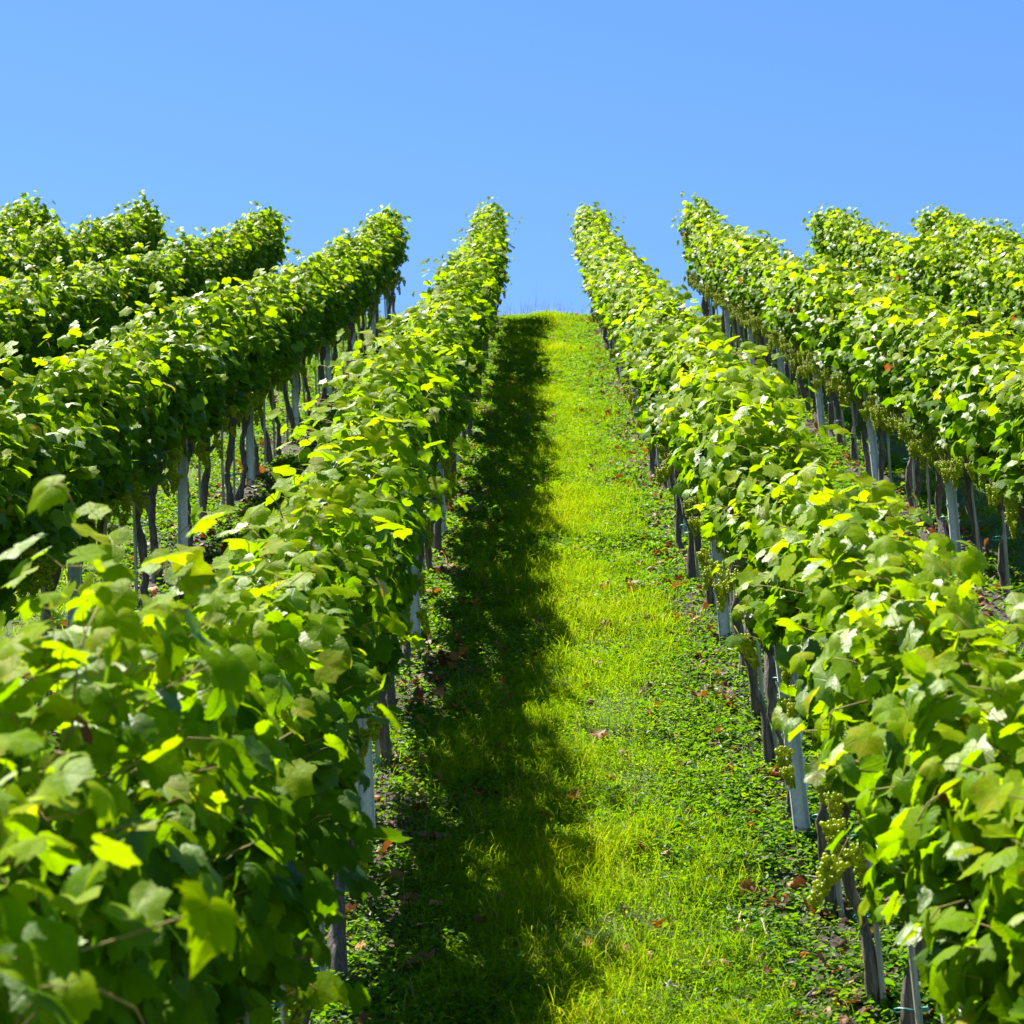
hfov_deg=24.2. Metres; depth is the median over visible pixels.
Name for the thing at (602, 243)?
grapevine
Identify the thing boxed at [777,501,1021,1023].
grapevine
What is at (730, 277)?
grapevine
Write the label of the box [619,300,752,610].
grapevine
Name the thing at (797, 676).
vine stake
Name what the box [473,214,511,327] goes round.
grapevine
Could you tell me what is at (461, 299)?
grapevine
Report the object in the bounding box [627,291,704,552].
grapevine
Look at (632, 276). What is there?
grapevine
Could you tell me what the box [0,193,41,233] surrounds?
grapevine
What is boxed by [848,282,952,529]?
grapevine
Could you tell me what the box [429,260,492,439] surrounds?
grapevine
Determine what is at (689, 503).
grapevine
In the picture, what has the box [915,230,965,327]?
grapevine
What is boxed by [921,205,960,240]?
grapevine
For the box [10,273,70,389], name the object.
grapevine
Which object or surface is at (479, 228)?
grapevine
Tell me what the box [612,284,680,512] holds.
grapevine
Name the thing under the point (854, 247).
grapevine
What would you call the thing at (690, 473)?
grapevine
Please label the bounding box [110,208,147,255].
grapevine
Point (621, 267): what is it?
grapevine
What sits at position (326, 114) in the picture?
sky
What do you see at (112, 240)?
grapevine
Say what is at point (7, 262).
grapevine
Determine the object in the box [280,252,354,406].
grapevine
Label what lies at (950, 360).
grapevine
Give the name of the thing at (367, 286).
grapevine
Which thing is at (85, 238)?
grapevine
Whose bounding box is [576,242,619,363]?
grapevine
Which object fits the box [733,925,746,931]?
dead leaf
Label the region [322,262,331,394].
trellis post
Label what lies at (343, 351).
vine stake
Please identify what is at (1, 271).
grapevine
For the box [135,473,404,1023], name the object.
grapevine
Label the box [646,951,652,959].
dead leaf
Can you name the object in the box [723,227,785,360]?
grapevine
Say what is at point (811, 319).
grapevine
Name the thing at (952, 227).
grapevine
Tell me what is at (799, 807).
trellis post
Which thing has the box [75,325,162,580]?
grapevine
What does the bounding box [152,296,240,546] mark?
grapevine
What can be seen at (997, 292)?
grapevine
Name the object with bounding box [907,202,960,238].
grapevine
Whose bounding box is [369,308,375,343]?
trellis post
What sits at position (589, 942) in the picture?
dead leaf
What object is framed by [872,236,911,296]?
grapevine
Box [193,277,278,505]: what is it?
grapevine
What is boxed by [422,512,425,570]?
vine stake
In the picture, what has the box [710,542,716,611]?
vine stake
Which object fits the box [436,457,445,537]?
trellis post
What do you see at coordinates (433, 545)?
vine stake
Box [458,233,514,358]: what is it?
grapevine
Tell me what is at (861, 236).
grapevine
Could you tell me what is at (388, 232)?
grapevine
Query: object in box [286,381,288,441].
vine stake
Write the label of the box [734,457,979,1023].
grapevine
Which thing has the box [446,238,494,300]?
grapevine
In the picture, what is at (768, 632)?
grapevine
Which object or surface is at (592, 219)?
grapevine
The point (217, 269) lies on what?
grapevine
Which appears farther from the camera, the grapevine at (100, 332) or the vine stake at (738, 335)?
the vine stake at (738, 335)
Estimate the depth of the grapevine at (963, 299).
27.93 m
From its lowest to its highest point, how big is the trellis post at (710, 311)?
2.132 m
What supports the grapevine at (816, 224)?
on the hillside ground at (288, 448)
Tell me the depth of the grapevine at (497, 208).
41.08 m
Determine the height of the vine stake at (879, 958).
1.330 m
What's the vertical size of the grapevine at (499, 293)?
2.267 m
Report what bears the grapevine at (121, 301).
on the hillside ground at (288, 448)
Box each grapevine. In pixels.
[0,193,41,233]
[0,207,29,241]
[0,209,17,249]
[0,222,34,283]
[0,242,5,284]
[0,256,62,399]
[0,281,22,385]
[0,281,47,401]
[0,340,96,611]
[0,432,32,611]
[0,475,251,1023]
[0,502,402,1023]
[1,235,44,283]
[2,219,58,285]
[4,356,120,704]
[6,318,147,600]
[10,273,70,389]
[12,190,55,231]
[31,214,74,280]
[35,256,99,383]
[36,208,66,240]
[50,259,116,355]
[51,228,96,279]
[51,544,370,1023]
[64,215,110,263]
[67,224,104,264]
[73,247,126,346]
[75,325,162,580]
[83,217,126,266]
[93,259,134,346]
[95,319,184,610]
[99,206,132,265]
[107,242,175,332]
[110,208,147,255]
[110,281,211,582]
[111,204,146,257]
[111,255,155,332]
[126,189,165,257]
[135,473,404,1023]
[140,210,173,255]
[149,250,185,309]
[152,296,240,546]
[152,538,410,1023]
[154,226,211,308]
[160,235,222,309]
[163,250,189,309]
[170,278,245,529]
[192,227,228,314]
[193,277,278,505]
[201,227,243,298]
[204,231,232,298]
[212,226,251,298]
[216,284,277,499]
[223,456,416,982]
[225,227,252,299]
[227,214,264,289]
[232,280,288,480]
[237,268,304,466]
[242,201,277,279]
[243,215,270,288]
[243,266,307,456]
[249,205,292,281]
[254,210,289,286]
[267,390,471,762]
[268,267,323,443]
[269,414,467,897]
[275,249,332,426]
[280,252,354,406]
[280,341,447,768]
[298,250,348,398]
[299,260,335,416]
[308,333,432,705]
[312,236,368,378]
[322,247,361,393]
[323,228,376,367]
[325,246,362,372]
[334,340,458,671]
[336,314,466,635]
[345,232,382,357]
[347,228,383,354]
[352,219,393,336]
[352,237,379,340]
[353,213,400,333]
[356,217,398,336]
[358,234,394,345]
[359,205,417,316]
[370,204,411,302]
[373,213,406,323]
[373,306,484,575]
[375,329,492,603]
[385,307,480,555]
[391,293,484,511]
[395,285,494,497]
[399,287,480,505]
[400,283,487,471]
[419,261,497,394]
[420,250,499,399]
[421,261,499,439]
[424,267,499,342]
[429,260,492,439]
[441,247,496,297]
[442,222,511,369]
[442,248,500,393]
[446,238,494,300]
[447,251,503,375]
[453,222,507,303]
[454,232,505,357]
[457,223,509,304]
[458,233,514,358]
[460,225,501,257]
[462,225,509,340]
[462,253,511,401]
[466,203,522,282]
[467,208,513,241]
[470,196,507,323]
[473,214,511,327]
[567,203,626,283]
[568,202,612,323]
[571,201,611,327]
[571,216,618,333]
[571,229,630,351]
[574,223,622,341]
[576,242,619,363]
[578,218,623,266]
[579,226,637,300]
[580,223,619,345]
[582,252,661,384]
[584,232,651,382]
[586,244,641,371]
[586,247,618,374]
[587,250,640,391]
[593,247,655,414]
[594,255,672,440]
[594,257,650,400]
[597,267,676,481]
[601,257,666,363]
[606,272,675,443]
[608,267,671,349]
[611,281,695,496]
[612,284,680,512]
[618,327,738,583]
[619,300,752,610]
[625,279,722,497]
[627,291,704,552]
[647,335,778,721]
[655,340,734,627]
[656,316,852,766]
[659,349,769,676]
[671,191,718,316]
[671,207,727,312]
[681,360,849,820]
[686,202,720,317]
[686,217,720,326]
[686,415,876,913]
[691,214,734,331]
[695,223,726,335]
[696,220,739,351]
[697,222,733,346]
[706,225,747,354]
[719,228,763,314]
[719,235,761,364]
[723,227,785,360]
[724,230,780,365]
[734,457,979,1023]
[737,468,955,1008]
[739,238,794,363]
[755,255,801,396]
[756,260,802,405]
[765,253,821,422]
[765,256,809,416]
[769,249,839,442]
[772,548,1023,1023]
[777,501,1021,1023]
[793,255,870,462]
[794,259,856,445]
[800,203,850,265]
[807,259,897,476]
[816,211,855,271]
[820,207,855,270]
[822,283,898,480]
[831,207,871,283]
[838,217,874,282]
[843,602,1023,1023]
[845,223,888,295]
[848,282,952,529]
[849,281,929,506]
[850,227,887,285]
[859,282,965,548]
[861,221,906,297]
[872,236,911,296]
[880,232,924,295]
[886,242,920,300]
[892,309,995,551]
[894,228,954,327]
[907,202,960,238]
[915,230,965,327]
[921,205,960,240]
[924,230,984,338]
[927,307,1023,602]
[929,213,967,241]
[940,311,1023,528]
[944,211,977,317]
[945,253,992,331]
[957,218,998,253]
[962,217,1009,262]
[963,245,1018,341]
[968,340,1023,538]
[975,251,1023,337]
[976,216,1023,260]
[981,229,1023,257]
[990,245,1023,338]
[991,259,1023,337]
[995,316,1023,404]
[1011,241,1023,258]
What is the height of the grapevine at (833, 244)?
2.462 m
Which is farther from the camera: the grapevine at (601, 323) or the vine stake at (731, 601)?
the grapevine at (601, 323)
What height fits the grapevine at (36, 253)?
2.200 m
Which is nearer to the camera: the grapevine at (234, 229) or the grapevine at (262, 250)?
the grapevine at (234, 229)
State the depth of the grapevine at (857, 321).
18.93 m
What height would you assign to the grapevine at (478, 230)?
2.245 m
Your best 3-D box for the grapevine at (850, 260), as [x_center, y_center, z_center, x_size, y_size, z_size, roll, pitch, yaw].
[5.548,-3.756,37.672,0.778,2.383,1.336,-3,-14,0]
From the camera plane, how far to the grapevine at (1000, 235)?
35.90 m
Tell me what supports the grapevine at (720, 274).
on the hillside ground at (288, 448)
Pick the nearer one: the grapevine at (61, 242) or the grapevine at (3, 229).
the grapevine at (61, 242)
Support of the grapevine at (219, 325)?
on the hillside ground at (288, 448)
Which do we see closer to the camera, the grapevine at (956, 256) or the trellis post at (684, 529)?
the trellis post at (684, 529)
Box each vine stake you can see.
[41,584,45,698]
[103,503,107,581]
[132,485,137,608]
[152,496,155,583]
[198,437,201,519]
[221,424,224,503]
[233,446,235,499]
[263,399,266,467]
[272,381,275,457]
[280,984,287,1023]
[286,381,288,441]
[301,360,306,417]
[315,350,316,406]
[317,353,319,398]
[317,882,325,970]
[342,336,343,374]
[374,667,380,770]
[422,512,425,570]
[428,500,434,556]
[656,443,659,468]
[694,546,700,583]
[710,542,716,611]
[728,566,734,634]
[731,314,734,346]
[737,324,739,347]
[756,642,763,697]
[772,727,777,762]
[788,354,790,379]
[794,671,800,723]
[795,370,798,398]
[808,376,811,412]
[830,780,844,917]
[833,403,836,423]
[839,394,845,446]
[851,402,858,459]
[864,842,886,1008]
[886,432,893,490]
[905,921,922,1023]
[911,444,916,508]
[922,422,932,527]
[971,483,983,572]
[997,453,1011,604]
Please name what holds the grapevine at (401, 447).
on the hillside ground at (288, 448)
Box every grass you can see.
[379,284,810,1022]
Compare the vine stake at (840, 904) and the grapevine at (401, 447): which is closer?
the vine stake at (840, 904)
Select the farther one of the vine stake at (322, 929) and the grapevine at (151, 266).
the grapevine at (151, 266)
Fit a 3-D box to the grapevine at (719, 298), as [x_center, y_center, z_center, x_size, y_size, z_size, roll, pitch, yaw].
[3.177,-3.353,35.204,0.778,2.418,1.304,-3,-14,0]
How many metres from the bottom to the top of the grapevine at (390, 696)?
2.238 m
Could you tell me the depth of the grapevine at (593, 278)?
27.01 m
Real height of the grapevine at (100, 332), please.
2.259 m
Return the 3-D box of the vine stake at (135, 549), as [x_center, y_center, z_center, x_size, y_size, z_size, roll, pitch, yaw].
[-2.364,0.111,14.942,0.029,1.330,0.033,-3,-12,-4]
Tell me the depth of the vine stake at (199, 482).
17.84 m
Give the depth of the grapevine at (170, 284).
29.45 m
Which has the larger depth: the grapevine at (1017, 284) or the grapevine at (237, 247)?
the grapevine at (237, 247)
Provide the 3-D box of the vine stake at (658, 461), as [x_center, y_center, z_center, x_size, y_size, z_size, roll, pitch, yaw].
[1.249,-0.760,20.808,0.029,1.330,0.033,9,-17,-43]
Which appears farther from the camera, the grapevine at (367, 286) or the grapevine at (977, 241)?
the grapevine at (977, 241)
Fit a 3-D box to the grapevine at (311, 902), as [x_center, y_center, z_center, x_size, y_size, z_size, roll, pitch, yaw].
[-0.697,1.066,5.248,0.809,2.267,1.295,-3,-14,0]
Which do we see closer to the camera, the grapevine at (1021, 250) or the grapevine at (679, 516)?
the grapevine at (679, 516)
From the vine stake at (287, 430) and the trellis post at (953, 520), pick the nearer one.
the trellis post at (953, 520)
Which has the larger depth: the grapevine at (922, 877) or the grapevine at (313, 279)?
the grapevine at (313, 279)
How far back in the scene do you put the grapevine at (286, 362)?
22.14 m
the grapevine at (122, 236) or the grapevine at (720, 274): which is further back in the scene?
the grapevine at (122, 236)
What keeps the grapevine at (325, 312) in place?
on the hillside ground at (288, 448)
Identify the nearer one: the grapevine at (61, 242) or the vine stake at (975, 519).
the vine stake at (975, 519)
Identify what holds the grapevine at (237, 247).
on the hillside ground at (288, 448)
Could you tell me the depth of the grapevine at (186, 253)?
31.33 m
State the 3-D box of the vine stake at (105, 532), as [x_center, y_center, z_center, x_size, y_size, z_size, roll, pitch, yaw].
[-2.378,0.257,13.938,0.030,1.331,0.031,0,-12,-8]
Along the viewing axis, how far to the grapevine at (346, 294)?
28.88 m
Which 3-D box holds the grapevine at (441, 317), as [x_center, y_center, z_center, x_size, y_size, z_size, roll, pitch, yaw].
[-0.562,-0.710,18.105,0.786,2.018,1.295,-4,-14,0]
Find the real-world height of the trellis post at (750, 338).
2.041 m
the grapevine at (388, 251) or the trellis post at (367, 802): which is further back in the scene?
the grapevine at (388, 251)
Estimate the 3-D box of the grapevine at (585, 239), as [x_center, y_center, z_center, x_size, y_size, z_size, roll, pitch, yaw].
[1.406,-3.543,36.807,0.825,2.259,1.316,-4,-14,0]
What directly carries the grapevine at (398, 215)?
on the hillside ground at (288, 448)
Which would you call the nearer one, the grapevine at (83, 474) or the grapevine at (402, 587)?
the grapevine at (402, 587)
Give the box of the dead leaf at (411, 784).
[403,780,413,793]
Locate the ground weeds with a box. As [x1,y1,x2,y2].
[13,312,1023,1023]
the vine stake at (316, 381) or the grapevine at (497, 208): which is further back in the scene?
the grapevine at (497, 208)
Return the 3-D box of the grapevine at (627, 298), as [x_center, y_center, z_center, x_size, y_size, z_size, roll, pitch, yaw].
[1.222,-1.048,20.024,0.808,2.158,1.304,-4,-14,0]
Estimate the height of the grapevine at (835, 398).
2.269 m
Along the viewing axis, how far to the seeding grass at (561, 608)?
13.84 m
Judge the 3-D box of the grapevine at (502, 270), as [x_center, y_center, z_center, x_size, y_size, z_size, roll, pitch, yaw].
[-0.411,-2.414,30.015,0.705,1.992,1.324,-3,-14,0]
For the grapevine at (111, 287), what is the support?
on the hillside ground at (288, 448)
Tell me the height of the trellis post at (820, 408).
2.116 m
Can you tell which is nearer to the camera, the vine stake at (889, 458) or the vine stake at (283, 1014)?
the vine stake at (283, 1014)
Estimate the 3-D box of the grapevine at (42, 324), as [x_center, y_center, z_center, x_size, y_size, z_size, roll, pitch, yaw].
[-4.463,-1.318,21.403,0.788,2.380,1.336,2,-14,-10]
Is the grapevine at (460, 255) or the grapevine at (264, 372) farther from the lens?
the grapevine at (460, 255)
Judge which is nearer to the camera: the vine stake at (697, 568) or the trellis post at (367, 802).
the trellis post at (367, 802)
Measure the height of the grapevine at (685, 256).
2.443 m
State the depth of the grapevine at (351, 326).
30.96 m
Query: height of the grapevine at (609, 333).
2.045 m
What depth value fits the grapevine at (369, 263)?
32.98 m
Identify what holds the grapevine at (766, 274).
on the hillside ground at (288, 448)
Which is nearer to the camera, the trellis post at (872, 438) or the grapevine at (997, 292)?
the trellis post at (872, 438)
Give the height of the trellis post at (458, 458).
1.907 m
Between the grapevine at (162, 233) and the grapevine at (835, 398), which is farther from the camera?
the grapevine at (162, 233)
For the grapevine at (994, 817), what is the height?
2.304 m
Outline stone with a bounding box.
[666,980,672,994]
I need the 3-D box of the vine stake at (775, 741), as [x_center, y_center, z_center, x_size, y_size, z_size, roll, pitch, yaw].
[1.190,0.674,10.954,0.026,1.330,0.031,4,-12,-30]
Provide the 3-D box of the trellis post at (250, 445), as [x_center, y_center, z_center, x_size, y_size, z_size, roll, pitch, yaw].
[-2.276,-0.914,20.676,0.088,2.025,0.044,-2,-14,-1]
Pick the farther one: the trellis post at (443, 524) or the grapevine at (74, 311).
the grapevine at (74, 311)
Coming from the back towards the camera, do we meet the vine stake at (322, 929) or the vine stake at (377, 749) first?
the vine stake at (377, 749)
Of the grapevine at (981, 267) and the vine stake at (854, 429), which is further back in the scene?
the grapevine at (981, 267)
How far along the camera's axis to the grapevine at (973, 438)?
14.51 m
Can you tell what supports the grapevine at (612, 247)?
on the hillside ground at (288, 448)
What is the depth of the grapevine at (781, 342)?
26.22 m
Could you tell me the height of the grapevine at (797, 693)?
2.112 m
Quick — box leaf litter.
[23,310,1023,1023]
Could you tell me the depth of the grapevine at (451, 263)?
25.51 m
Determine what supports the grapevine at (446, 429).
on the hillside ground at (288, 448)
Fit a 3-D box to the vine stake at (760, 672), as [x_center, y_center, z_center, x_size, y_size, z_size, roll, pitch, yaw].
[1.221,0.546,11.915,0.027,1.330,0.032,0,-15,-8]
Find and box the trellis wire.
[229,312,436,624]
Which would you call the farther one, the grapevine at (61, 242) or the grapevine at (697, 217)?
the grapevine at (697, 217)
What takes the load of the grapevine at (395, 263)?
on the hillside ground at (288, 448)
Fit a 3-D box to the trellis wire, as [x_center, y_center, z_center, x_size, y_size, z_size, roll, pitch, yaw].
[-0.601,-2.076,22.708,0.003,14.725,36.440,0,-14,1]
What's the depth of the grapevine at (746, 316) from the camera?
30.47 m
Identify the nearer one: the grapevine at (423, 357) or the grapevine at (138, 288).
the grapevine at (423, 357)
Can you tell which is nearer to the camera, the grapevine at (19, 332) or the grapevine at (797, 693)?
the grapevine at (797, 693)
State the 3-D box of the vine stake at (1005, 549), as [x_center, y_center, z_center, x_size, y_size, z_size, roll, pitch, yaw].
[3.108,0.076,15.065,0.027,1.330,0.031,1,-14,-12]
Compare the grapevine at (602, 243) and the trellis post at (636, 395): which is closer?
the trellis post at (636, 395)
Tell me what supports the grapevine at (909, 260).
on the hillside ground at (288, 448)
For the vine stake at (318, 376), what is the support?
on the hillside ground at (288, 448)
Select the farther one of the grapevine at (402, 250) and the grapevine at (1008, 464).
the grapevine at (402, 250)
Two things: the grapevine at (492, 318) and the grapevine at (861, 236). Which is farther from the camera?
the grapevine at (861, 236)
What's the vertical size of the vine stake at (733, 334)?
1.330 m
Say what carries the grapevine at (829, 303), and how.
on the hillside ground at (288, 448)
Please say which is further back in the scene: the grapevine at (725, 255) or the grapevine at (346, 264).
the grapevine at (725, 255)
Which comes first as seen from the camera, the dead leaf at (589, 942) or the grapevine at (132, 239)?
the dead leaf at (589, 942)
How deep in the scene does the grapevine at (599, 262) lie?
28.98 m
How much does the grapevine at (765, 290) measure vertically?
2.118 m
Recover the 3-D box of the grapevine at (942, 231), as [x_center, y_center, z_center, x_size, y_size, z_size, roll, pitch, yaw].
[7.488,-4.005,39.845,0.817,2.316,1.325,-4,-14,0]
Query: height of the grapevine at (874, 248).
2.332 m
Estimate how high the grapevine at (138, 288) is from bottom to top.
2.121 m
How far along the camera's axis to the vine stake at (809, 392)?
25.88 m
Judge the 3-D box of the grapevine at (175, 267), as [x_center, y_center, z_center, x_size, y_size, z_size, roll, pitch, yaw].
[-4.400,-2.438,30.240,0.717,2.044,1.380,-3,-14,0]
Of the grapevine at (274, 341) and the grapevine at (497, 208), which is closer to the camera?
the grapevine at (274, 341)
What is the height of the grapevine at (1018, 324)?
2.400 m
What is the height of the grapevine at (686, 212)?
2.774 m
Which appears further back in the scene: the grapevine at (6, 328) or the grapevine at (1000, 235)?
the grapevine at (1000, 235)
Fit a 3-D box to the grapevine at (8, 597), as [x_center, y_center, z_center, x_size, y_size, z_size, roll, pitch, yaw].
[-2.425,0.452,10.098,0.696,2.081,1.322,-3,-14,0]
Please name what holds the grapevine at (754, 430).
on the hillside ground at (288, 448)
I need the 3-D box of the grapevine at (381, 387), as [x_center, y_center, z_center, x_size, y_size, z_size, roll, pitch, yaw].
[-0.659,0.152,11.259,0.758,2.364,1.310,-3,-14,0]
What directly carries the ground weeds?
on the hillside ground at (288, 448)
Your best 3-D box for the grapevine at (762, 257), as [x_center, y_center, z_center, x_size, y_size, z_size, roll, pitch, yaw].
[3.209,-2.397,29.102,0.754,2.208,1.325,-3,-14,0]
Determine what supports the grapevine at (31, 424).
on the hillside ground at (288, 448)
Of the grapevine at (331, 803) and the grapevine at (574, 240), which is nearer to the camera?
the grapevine at (331, 803)
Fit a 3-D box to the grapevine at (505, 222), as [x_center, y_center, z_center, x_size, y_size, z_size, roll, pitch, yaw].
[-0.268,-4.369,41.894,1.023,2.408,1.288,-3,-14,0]
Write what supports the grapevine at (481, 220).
on the hillside ground at (288, 448)
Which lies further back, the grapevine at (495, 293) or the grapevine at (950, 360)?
the grapevine at (495, 293)
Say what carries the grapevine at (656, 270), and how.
on the hillside ground at (288, 448)
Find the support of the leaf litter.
on the hillside ground at (288, 448)
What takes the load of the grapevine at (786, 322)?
on the hillside ground at (288, 448)
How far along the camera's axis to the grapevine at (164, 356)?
14.94 m
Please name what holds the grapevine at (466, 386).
on the hillside ground at (288, 448)
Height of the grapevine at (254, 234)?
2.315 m
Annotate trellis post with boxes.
[66,499,82,627]
[176,339,188,551]
[245,295,254,485]
[291,278,299,427]
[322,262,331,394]
[347,243,355,361]
[355,469,375,827]
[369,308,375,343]
[386,288,391,319]
[406,555,421,635]
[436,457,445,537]
[456,433,461,461]
[632,388,638,419]
[673,463,687,534]
[708,297,711,318]
[710,537,730,644]
[723,291,729,342]
[747,329,753,364]
[767,477,810,840]
[769,256,784,376]
[803,266,825,428]
[854,282,878,482]
[941,437,961,554]
[941,1005,963,1023]
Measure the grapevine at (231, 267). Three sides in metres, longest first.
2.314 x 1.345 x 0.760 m
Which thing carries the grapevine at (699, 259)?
on the hillside ground at (288, 448)
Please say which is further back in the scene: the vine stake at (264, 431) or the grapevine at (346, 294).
the grapevine at (346, 294)
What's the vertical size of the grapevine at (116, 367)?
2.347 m
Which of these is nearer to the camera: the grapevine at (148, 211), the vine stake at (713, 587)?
the vine stake at (713, 587)
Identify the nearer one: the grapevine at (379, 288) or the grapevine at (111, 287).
the grapevine at (111, 287)
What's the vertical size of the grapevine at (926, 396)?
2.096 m
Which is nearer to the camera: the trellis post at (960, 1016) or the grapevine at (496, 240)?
the trellis post at (960, 1016)
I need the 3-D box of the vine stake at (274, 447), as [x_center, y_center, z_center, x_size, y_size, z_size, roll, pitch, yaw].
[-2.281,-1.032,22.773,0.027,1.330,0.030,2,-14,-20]
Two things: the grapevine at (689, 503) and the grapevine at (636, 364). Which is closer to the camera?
the grapevine at (689, 503)
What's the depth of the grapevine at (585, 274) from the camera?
34.79 m
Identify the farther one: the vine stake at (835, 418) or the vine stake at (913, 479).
the vine stake at (835, 418)
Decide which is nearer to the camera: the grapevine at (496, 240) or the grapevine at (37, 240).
the grapevine at (37, 240)
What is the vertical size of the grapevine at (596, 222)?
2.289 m
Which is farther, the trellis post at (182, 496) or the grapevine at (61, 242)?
the grapevine at (61, 242)
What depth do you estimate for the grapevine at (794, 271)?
24.49 m
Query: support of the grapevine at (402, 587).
on the hillside ground at (288, 448)
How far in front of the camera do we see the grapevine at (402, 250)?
40.82 m
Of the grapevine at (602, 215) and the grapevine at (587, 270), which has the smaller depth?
the grapevine at (587, 270)
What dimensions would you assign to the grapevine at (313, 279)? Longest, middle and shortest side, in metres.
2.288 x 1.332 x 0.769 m
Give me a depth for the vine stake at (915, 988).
7.02 m
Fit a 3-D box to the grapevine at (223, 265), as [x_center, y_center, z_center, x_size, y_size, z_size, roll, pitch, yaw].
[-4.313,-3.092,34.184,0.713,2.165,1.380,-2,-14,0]
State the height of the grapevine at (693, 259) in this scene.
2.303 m
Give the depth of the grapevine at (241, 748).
4.48 m
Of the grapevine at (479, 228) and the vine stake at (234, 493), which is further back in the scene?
the grapevine at (479, 228)
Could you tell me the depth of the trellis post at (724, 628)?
13.69 m
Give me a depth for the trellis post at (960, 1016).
5.97 m
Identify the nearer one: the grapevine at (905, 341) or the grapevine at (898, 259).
the grapevine at (905, 341)
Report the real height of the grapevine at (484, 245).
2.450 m
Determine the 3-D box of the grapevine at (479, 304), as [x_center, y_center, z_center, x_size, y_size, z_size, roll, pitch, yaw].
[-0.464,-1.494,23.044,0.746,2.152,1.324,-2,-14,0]
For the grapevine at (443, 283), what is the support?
on the hillside ground at (288, 448)
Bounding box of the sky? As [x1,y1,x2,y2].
[0,0,1023,316]
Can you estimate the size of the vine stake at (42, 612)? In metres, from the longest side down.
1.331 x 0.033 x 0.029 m
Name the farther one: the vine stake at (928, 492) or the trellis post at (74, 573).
the vine stake at (928, 492)
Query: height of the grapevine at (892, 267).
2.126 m
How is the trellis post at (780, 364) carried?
on the hillside ground at (288, 448)
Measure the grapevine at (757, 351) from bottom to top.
2.477 m
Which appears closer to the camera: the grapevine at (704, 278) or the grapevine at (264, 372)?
the grapevine at (264, 372)
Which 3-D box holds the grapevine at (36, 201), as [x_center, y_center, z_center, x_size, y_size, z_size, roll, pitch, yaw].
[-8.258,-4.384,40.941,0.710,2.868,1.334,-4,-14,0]
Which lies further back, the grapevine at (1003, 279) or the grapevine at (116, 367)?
the grapevine at (1003, 279)
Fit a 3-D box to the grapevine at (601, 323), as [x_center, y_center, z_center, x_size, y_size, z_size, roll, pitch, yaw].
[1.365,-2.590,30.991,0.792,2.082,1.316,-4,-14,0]
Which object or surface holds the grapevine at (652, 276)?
on the hillside ground at (288, 448)
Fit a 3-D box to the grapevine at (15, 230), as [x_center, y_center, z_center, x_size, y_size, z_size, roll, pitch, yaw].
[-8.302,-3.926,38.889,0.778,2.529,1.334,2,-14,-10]
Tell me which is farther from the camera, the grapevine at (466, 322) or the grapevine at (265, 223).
the grapevine at (265, 223)
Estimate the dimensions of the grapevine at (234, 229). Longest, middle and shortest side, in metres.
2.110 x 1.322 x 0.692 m
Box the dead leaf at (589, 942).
[582,938,591,946]
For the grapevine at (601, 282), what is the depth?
25.75 m
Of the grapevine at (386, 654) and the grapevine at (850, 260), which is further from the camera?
the grapevine at (850, 260)
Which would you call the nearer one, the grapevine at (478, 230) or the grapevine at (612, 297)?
the grapevine at (612, 297)
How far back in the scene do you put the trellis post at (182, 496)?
16.71 m
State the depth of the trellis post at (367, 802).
9.88 m
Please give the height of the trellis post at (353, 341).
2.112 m
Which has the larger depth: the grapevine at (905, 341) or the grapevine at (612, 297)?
the grapevine at (612, 297)
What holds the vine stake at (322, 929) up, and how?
on the hillside ground at (288, 448)
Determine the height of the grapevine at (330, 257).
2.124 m
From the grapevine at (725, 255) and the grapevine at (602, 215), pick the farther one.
the grapevine at (602, 215)
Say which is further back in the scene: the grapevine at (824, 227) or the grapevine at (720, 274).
the grapevine at (824, 227)
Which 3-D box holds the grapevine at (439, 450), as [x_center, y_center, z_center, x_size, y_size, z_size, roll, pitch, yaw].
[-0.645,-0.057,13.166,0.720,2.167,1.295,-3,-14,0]
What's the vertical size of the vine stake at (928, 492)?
1.330 m
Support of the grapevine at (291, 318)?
on the hillside ground at (288, 448)
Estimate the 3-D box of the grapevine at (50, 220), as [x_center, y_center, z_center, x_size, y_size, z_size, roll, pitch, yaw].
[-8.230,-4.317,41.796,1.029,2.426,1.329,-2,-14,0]
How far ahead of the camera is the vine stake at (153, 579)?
15.80 m
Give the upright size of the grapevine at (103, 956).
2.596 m
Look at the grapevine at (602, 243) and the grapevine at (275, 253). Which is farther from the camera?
the grapevine at (275, 253)
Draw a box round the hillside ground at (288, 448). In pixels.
[0,320,1023,1023]
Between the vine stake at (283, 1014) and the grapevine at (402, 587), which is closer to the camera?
the vine stake at (283, 1014)
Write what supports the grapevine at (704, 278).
on the hillside ground at (288, 448)
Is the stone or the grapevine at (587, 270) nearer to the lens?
the stone
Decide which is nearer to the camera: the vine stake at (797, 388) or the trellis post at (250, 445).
the trellis post at (250, 445)
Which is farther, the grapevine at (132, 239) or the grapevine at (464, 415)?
the grapevine at (132, 239)
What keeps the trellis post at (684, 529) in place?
on the hillside ground at (288, 448)
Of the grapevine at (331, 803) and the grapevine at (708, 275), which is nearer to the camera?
the grapevine at (331, 803)
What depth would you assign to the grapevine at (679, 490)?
12.86 m
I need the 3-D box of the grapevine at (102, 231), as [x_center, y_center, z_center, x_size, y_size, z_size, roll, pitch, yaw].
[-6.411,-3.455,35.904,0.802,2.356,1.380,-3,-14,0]

